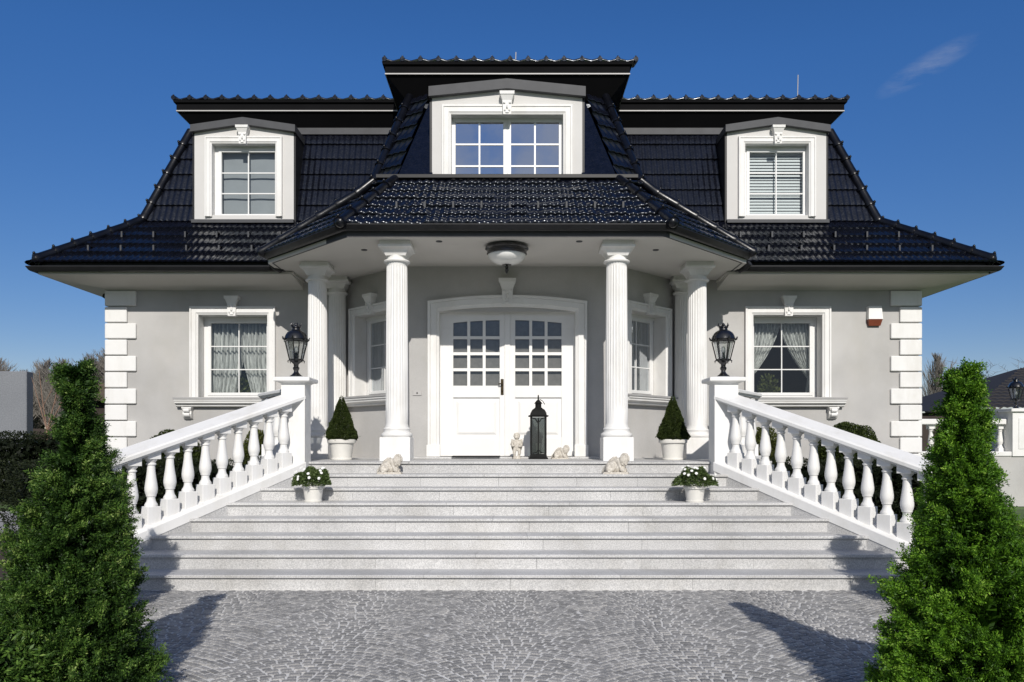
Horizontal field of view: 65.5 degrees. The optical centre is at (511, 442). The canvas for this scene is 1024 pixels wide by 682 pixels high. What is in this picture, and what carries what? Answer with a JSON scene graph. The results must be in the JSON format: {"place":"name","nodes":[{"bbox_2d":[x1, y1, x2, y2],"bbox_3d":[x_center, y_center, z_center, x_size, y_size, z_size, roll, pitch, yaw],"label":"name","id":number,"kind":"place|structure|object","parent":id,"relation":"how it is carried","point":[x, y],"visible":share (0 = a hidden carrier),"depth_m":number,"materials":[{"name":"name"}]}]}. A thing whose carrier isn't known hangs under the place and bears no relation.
{"place":"outdoors","nodes":[
{"label":"outdoors","id":0,"kind":"place"},
{"bbox_2d":[0,511,17,532],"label":"gravel path","id":1,"kind":"structure","parent":0,"point":[1,523],"depth_m":15.33,"materials":[{"name":"grey gravel"}]},
{"bbox_2d":[0,371,32,439],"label":"garden wall","id":2,"kind":"structure","parent":0,"point":[16,400],"depth_m":24.00,"materials":[{"name":"grey concrete"}]},
{"bbox_2d":[33,429,51,446],"bbox_3d":[-33.030,0.400,40.100,54.000,2.200,0.200,0,0,0],"label":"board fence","id":3,"kind":"object","parent":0,"point":[42,430],"depth_m":40.00,"materials":[{"name":"wood"}]},
{"bbox_2d":[61,383,107,422],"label":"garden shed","id":4,"kind":"structure","parent":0,"point":[100,405],"depth_m":28.00,"materials":[{"name":"grey"}]},
{"bbox_2d":[126,589,892,681],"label":"driveway","id":5,"kind":"structure","parent":0,"point":[524,660],"depth_m":6.07,"materials":[{"name":"grey stone"}]},
{"bbox_2d":[0,616,65,681],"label":"creeping juniper","id":6,"kind":"object","parent":5,"relation":"on","point":[6,667],"visible":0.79,"depth_m":4.20,"materials":[{"name":"green plant"}]},
{"bbox_2d":[0,497,1023,533],"bbox_3d":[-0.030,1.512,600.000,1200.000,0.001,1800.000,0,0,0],"label":"ground","id":7,"kind":"structure","parent":0,"point":[1020,510],"depth_m":17.73,"materials":[{"name":"green plant"}]},
{"bbox_2d":[0,357,16,370],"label":"bare tree","id":8,"kind":"object","parent":7,"relation":"on","point":[2,364],"visible":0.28,"depth_m":58.64,"materials":[{"name":"brown plant"}]},
{"bbox_2d":[0,534,16,584],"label":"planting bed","id":9,"kind":"object","parent":7,"relation":"on","point":[1,569],"depth_m":9.99,"materials":[{"name":"green plant"}]},
{"bbox_2d":[0,456,261,546],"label":"hedge","id":10,"kind":"object","parent":9,"relation":"on","point":[141,472],"visible":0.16,"depth_m":11.18,"materials":[{"name":"green plant"}]},
{"bbox_2d":[144,429,200,466],"bbox_3d":[-5.334,0.516,12.503,1.030,1.475,1.087,0,0,0],"label":"box ball","id":11,"kind":"object","parent":9,"relation":"on","point":[196,452],"visible":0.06,"depth_m":12.35,"materials":[{"name":"green plant"}]},
{"bbox_2d":[0,360,45,419],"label":"bare tree","id":12,"kind":"object","parent":7,"relation":"on","point":[34,414],"visible":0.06,"depth_m":57.37,"materials":[{"name":"plant"}]},
{"bbox_2d":[0,430,59,503],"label":"tall hedge","id":13,"kind":"object","parent":7,"relation":"on","point":[14,447],"visible":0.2,"depth_m":19.84,"materials":[{"name":"green plant"}]},
{"bbox_2d":[16,369,47,428],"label":"bare tree","id":14,"kind":"object","parent":7,"relation":"on","point":[43,427],"visible":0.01,"depth_m":61.71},
{"bbox_2d":[20,356,55,428],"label":"bare tree","id":15,"kind":"object","parent":7,"relation":"on","point":[37,419],"visible":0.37,"depth_m":59.85,"materials":[{"name":"brown plant"}]},
{"bbox_2d":[31,372,62,434],"bbox_3d":[-12.920,-0.300,22.487,1.318,3.602,0.225,0,0,-3],"label":"sapling","id":16,"kind":"object","parent":7,"relation":"on","point":[48,427],"visible":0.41,"depth_m":22.41,"materials":[{"name":"brown plant"}]},
{"bbox_2d":[33,358,72,425],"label":"bare tree","id":17,"kind":"object","parent":7,"relation":"on","point":[46,402],"visible":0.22,"depth_m":56.24,"materials":[{"name":"brown plant"}]},
{"bbox_2d":[36,365,72,423],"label":"bare tree","id":18,"kind":"object","parent":7,"relation":"on","point":[50,400],"visible":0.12,"depth_m":54.29,"materials":[{"name":"plant"}]},
{"bbox_2d":[0,357,173,681],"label":"conifer","id":19,"kind":"object","parent":7,"relation":"on","point":[75,577],"visible":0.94,"depth_m":4.49,"materials":[{"name":"green plant"}]},
{"bbox_2d":[71,352,103,380],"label":"bare tree","id":20,"kind":"object","parent":7,"relation":"on","point":[92,357],"visible":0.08,"depth_m":56.11,"materials":[{"name":"plant"}]},
{"bbox_2d":[84,359,105,382],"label":"bare tree","id":21,"kind":"object","parent":7,"relation":"on","point":[100,367],"visible":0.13,"depth_m":55.70,"materials":[{"name":"plant"}]},
{"bbox_2d":[49,434,140,604],"bbox_3d":[-3.720,0.747,7.019,0.921,1.776,0.952,0,0,0],"label":"tree","id":22,"kind":"object","parent":7,"relation":"on","point":[108,458],"visible":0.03,"depth_m":7.08,"materials":[{"name":"green plant"}]},
{"bbox_2d":[93,348,107,382],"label":"bare tree","id":23,"kind":"object","parent":7,"relation":"on","point":[102,355],"visible":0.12,"depth_m":54.49,"materials":[{"name":"brown plant"}]},
{"bbox_2d":[25,52,1004,465],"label":"house","id":24,"kind":"structure","parent":7,"relation":"on","point":[665,238],"depth_m":13.43,"materials":[{"name":"grey paint"}]},
{"bbox_2d":[172,296,275,418],"bbox_3d":[-4.880,-1.478,14.073,1.970,2.145,0.646,0,0,0],"label":"window","id":25,"kind":"structure","parent":24,"relation":"in","point":[204,321],"depth_m":14.18,"materials":[{"name":"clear glass"}]},
{"bbox_2d":[228,374,250,392],"bbox_3d":[-4.977,-1.007,14.569,0.470,0.524,0.334,0,0,0],"label":"houseplant","id":26,"kind":"object","parent":24,"relation":"in","point":[243,389],"visible":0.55,"depth_m":14.54,"materials":[{"name":"green plant"}]},
{"bbox_2d":[344,293,385,406],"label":"window","id":27,"kind":"structure","parent":24,"relation":"in","point":[366,323],"depth_m":13.74,"materials":[{"name":"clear glass"}]},
{"bbox_2d":[413,391,421,394],"bbox_3d":[-1.530,-0.800,12.847,0.140,0.080,0.024,0,0,0],"label":"doorbell","id":28,"kind":"object","parent":24,"relation":"attached to","point":[417,392],"visible":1,"depth_m":12.85,"materials":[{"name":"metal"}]},
{"bbox_2d":[440,312,509,455],"bbox_3d":[-0.603,-0.984,13.025,1.145,2.409,0.151,0,0,0],"label":"door leaf","id":29,"kind":"structure","parent":24,"relation":"in","point":[475,346],"depth_m":13.02,"materials":[{"name":"white wood"}]},
{"bbox_2d":[485,241,528,272],"bbox_3d":[-0.075,-2.642,11.500,0.630,0.395,0.630,0,0,0],"label":"ceiling lamp","id":30,"kind":"object","parent":24,"relation":"attached to","point":[506,254],"visible":1,"depth_m":11.30,"materials":[{"name":"white glass"}]},
{"bbox_2d":[510,312,573,455],"bbox_3d":[0.478,-0.984,13.060,1.094,2.409,0.080,0,0,0],"label":"door leaf","id":31,"kind":"structure","parent":24,"relation":"in","point":[541,343],"depth_m":13.02,"materials":[{"name":"white wood"}]},
{"bbox_2d":[627,293,677,406],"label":"window","id":32,"kind":"structure","parent":24,"relation":"in","point":[649,325],"depth_m":13.71,"materials":[{"name":"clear glass"}]},
{"bbox_2d":[757,373,780,392],"bbox_3d":[4.695,-1.015,14.568,0.467,0.540,0.341,0,0,0],"label":"houseplant","id":33,"kind":"object","parent":24,"relation":"in","point":[765,383],"visible":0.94,"depth_m":14.53,"materials":[{"name":"green plant"}]},
{"bbox_2d":[745,296,847,418],"bbox_3d":[4.820,-1.478,14.073,1.970,2.145,0.646,0,0,0],"label":"window","id":34,"kind":"structure","parent":24,"relation":"in","point":[787,315],"depth_m":14.00,"materials":[{"name":"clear glass"}]},
{"bbox_2d":[866,306,882,325],"bbox_3d":[6.330,-2.210,13.899,0.250,0.340,0.100,0,0,0],"label":"alarm siren","id":35,"kind":"object","parent":24,"relation":"attached to","point":[874,315],"visible":1,"depth_m":13.87,"materials":[{"name":"white plastic"}]},
{"bbox_2d":[131,457,907,589],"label":"staircase","id":36,"kind":"structure","parent":7,"relation":"on","point":[485,523],"depth_m":8.85,"materials":[{"name":"stone"}]},
{"bbox_2d":[109,376,317,550],"bbox_3d":[-3.592,0.318,9.508,0.650,2.384,3.280,0,0,33],"label":"stair balustrade","id":37,"kind":"object","parent":36,"relation":"on","point":[172,513],"visible":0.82,"depth_m":9.60,"materials":[{"name":"stone"}]},
{"bbox_2d":[282,323,309,375],"bbox_3d":[-2.875,-1.234,10.610,0.336,0.719,0.376,0,0,0],"label":"pedestal lantern","id":38,"kind":"object","parent":37,"relation":"on","point":[295,335],"visible":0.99,"depth_m":10.56,"materials":[{"name":"black metal"}]},
{"bbox_2d":[242,429,263,464],"bbox_3d":[-3.983,0.527,12.602,0.782,1.510,0.727,0,0,0],"label":"box shrub","id":39,"kind":"object","parent":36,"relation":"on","point":[260,438],"visible":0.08,"depth_m":12.43,"materials":[{"name":"green plant"}]},
{"bbox_2d":[258,389,280,458],"bbox_3d":[-3.493,-0.062,11.977,0.598,1.324,2.588,0,0,-13],"label":"landing balustrade","id":40,"kind":"object","parent":36,"relation":"on","point":[269,395],"visible":0.17,"depth_m":11.22,"materials":[{"name":"white stone"}]},
{"bbox_2d":[291,465,331,501],"bbox_3d":[-2.446,0.497,9.738,0.499,0.451,0.491,0,0,0],"label":"flower pot","id":41,"kind":"object","parent":36,"relation":"on","point":[307,477],"visible":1,"depth_m":9.64,"materials":[{"name":"green plant"}]},
{"bbox_2d":[324,396,357,459],"bbox_3d":[-2.511,-0.223,11.780,0.518,0.958,0.505,0,0,0],"label":"topiary planter","id":42,"kind":"object","parent":36,"relation":"on","point":[341,441],"visible":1,"depth_m":11.65,"materials":[{"name":"green plant"}]},
{"bbox_2d":[377,454,402,473],"bbox_3d":[-1.611,0.287,10.463,0.350,0.282,0.242,0,0,-5],"label":"angel statue","id":43,"kind":"object","parent":36,"relation":"on","point":[389,465],"visible":0.99,"depth_m":10.39,"materials":[{"name":"stone"}]},
{"bbox_2d":[451,456,499,456],"bbox_3d":[-0.570,0.217,12.670,0.760,0.015,0.340,0,0,0],"label":"doormat","id":44,"kind":"object","parent":36,"relation":"on","point":[475,456],"visible":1,"depth_m":12.50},
{"bbox_2d":[510,433,522,458],"bbox_3d":[0.075,0.049,12.450,0.201,0.414,0.145,0,0,0],"label":"angel statue","id":45,"kind":"object","parent":36,"relation":"on","point":[516,444],"visible":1,"depth_m":12.41,"materials":[{"name":"stone"}]},
{"bbox_2d":[528,395,548,458],"bbox_3d":[0.410,-0.244,12.420,0.310,1.000,0.310,0,0,0],"label":"floor lantern","id":46,"kind":"object","parent":36,"relation":"on","point":[538,415],"visible":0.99,"depth_m":12.31,"materials":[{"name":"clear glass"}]},
{"bbox_2d":[551,445,569,458],"bbox_3d":[0.753,0.152,12.455,0.293,0.237,0.203,0,0,4],"label":"angel statue","id":47,"kind":"object","parent":36,"relation":"on","point":[559,453],"visible":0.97,"depth_m":12.39,"materials":[{"name":"stone"}]},
{"bbox_2d":[602,453,629,473],"bbox_3d":[1.359,0.281,10.468,0.369,0.298,0.255,0,0,8],"label":"angel statue","id":48,"kind":"object","parent":36,"relation":"on","point":[614,465],"visible":0.99,"depth_m":10.38,"materials":[{"name":"stone"}]},
{"bbox_2d":[655,395,690,459],"bbox_3d":[2.373,-0.230,11.774,0.524,0.972,0.531,0,0,0],"label":"topiary planter","id":49,"kind":"object","parent":36,"relation":"on","point":[672,440],"visible":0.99,"depth_m":11.65,"materials":[{"name":"green plant"}]},
{"bbox_2d":[671,465,718,502],"bbox_3d":[2.223,0.497,9.682,0.580,0.451,0.463,0,0,0],"label":"flower pot","id":50,"kind":"object","parent":36,"relation":"on","point":[700,478],"visible":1,"depth_m":9.58,"materials":[{"name":"green plant"}]},
{"bbox_2d":[738,389,761,459],"bbox_3d":[3.433,-0.062,11.977,0.598,1.324,2.588,0,0,13],"label":"landing balustrade","id":51,"kind":"object","parent":36,"relation":"on","point":[752,396],"visible":0.23,"depth_m":11.22,"materials":[{"name":"white stone"}]},
{"bbox_2d":[755,426,786,467],"bbox_3d":[3.971,0.507,12.604,0.790,1.548,0.719,0,0,0],"label":"box shrub","id":52,"kind":"object","parent":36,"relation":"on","point":[773,441],"visible":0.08,"depth_m":12.44,"materials":[{"name":"green plant"}]},
{"bbox_2d":[701,376,931,552],"bbox_3d":[3.532,0.318,9.508,0.650,2.384,3.280,0,0,-33],"label":"stair balustrade","id":53,"kind":"object","parent":36,"relation":"on","point":[884,530],"visible":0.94,"depth_m":9.45,"materials":[{"name":"stone"}]},
{"bbox_2d":[709,323,737,375],"bbox_3d":[2.815,-1.234,10.610,0.336,0.719,0.376,0,0,-11],"label":"pedestal lantern","id":54,"kind":"object","parent":53,"relation":"on","point":[723,334],"visible":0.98,"depth_m":10.55,"materials":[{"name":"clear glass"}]},
{"bbox_2d":[920,416,943,450],"bbox_3d":[17.970,0.250,30.100,12.000,2.500,0.200,0,0,0],"label":"dark fence","id":55,"kind":"object","parent":7,"relation":"on","point":[925,434],"depth_m":30.00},
{"bbox_2d":[920,353,956,412],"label":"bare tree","id":56,"kind":"object","parent":7,"relation":"on","point":[932,388],"visible":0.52,"depth_m":69.22,"materials":[{"name":"brown plant"}]},
{"bbox_2d":[863,357,1023,681],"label":"conifer","id":57,"kind":"object","parent":7,"relation":"on","point":[956,598],"visible":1,"depth_m":4.22,"materials":[{"name":"green plant"}]},
{"bbox_2d":[904,438,1013,554],"bbox_3d":[3.909,0.738,7.006,0.933,1.799,0.975,0,0,0],"label":"tree","id":58,"kind":"object","parent":7,"relation":"on","point":[916,497],"visible":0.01,"depth_m":7.02,"materials":[{"name":"green plant"}]},
{"bbox_2d":[919,408,1023,505],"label":"terrace balustrade","id":59,"kind":"object","parent":7,"relation":"on","point":[1008,447],"visible":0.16,"depth_m":18.70,"materials":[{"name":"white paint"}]},
{"bbox_2d":[1006,378,1023,407],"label":"pedestal lantern","id":60,"kind":"object","parent":59,"relation":"on","point":[1015,384],"visible":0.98,"depth_m":18.94,"materials":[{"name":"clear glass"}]},
{"bbox_2d":[950,357,1023,408],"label":"bare tree","id":61,"kind":"object","parent":7,"relation":"on","point":[994,373],"visible":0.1,"depth_m":48.55,"materials":[{"name":"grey plant"}]},
{"bbox_2d":[0,0,1023,428],"label":"sky","id":62,"kind":"structure","parent":0,"point":[932,120],"materials":[{"name":"blue"}]},
{"bbox_2d":[897,520,1023,551],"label":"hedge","id":63,"kind":"object","parent":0,"point":[1020,524],"visible":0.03,"depth_m":9.39,"materials":[{"name":"green plant"}]},
{"bbox_2d":[919,368,1023,415],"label":"neighbour house","id":64,"kind":"structure","parent":0,"point":[999,396],"depth_m":36.90,"materials":[{"name":"tile"}]},
{"label":"planting bed","id":65,"kind":"structure","parent":0,"visible":0},
{"bbox_2d":[761,456,922,521],"bbox_3d":[4.931,0.870,11.401,3.069,1.370,0.777,0,0,0],"label":"hedge","id":66,"kind":"object","parent":65,"relation":"on","point":[896,478],"visible":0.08,"depth_m":11.15,"materials":[{"name":"green plant"}]},
{"bbox_2d":[817,421,880,465],"bbox_3d":[5.264,0.452,12.500,1.202,1.584,1.168,0,0,0],"label":"box ball","id":67,"kind":"object","parent":65,"relation":"on","point":[859,430],"visible":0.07,"depth_m":12.30,"materials":[{"name":"green plant"}]}
]}

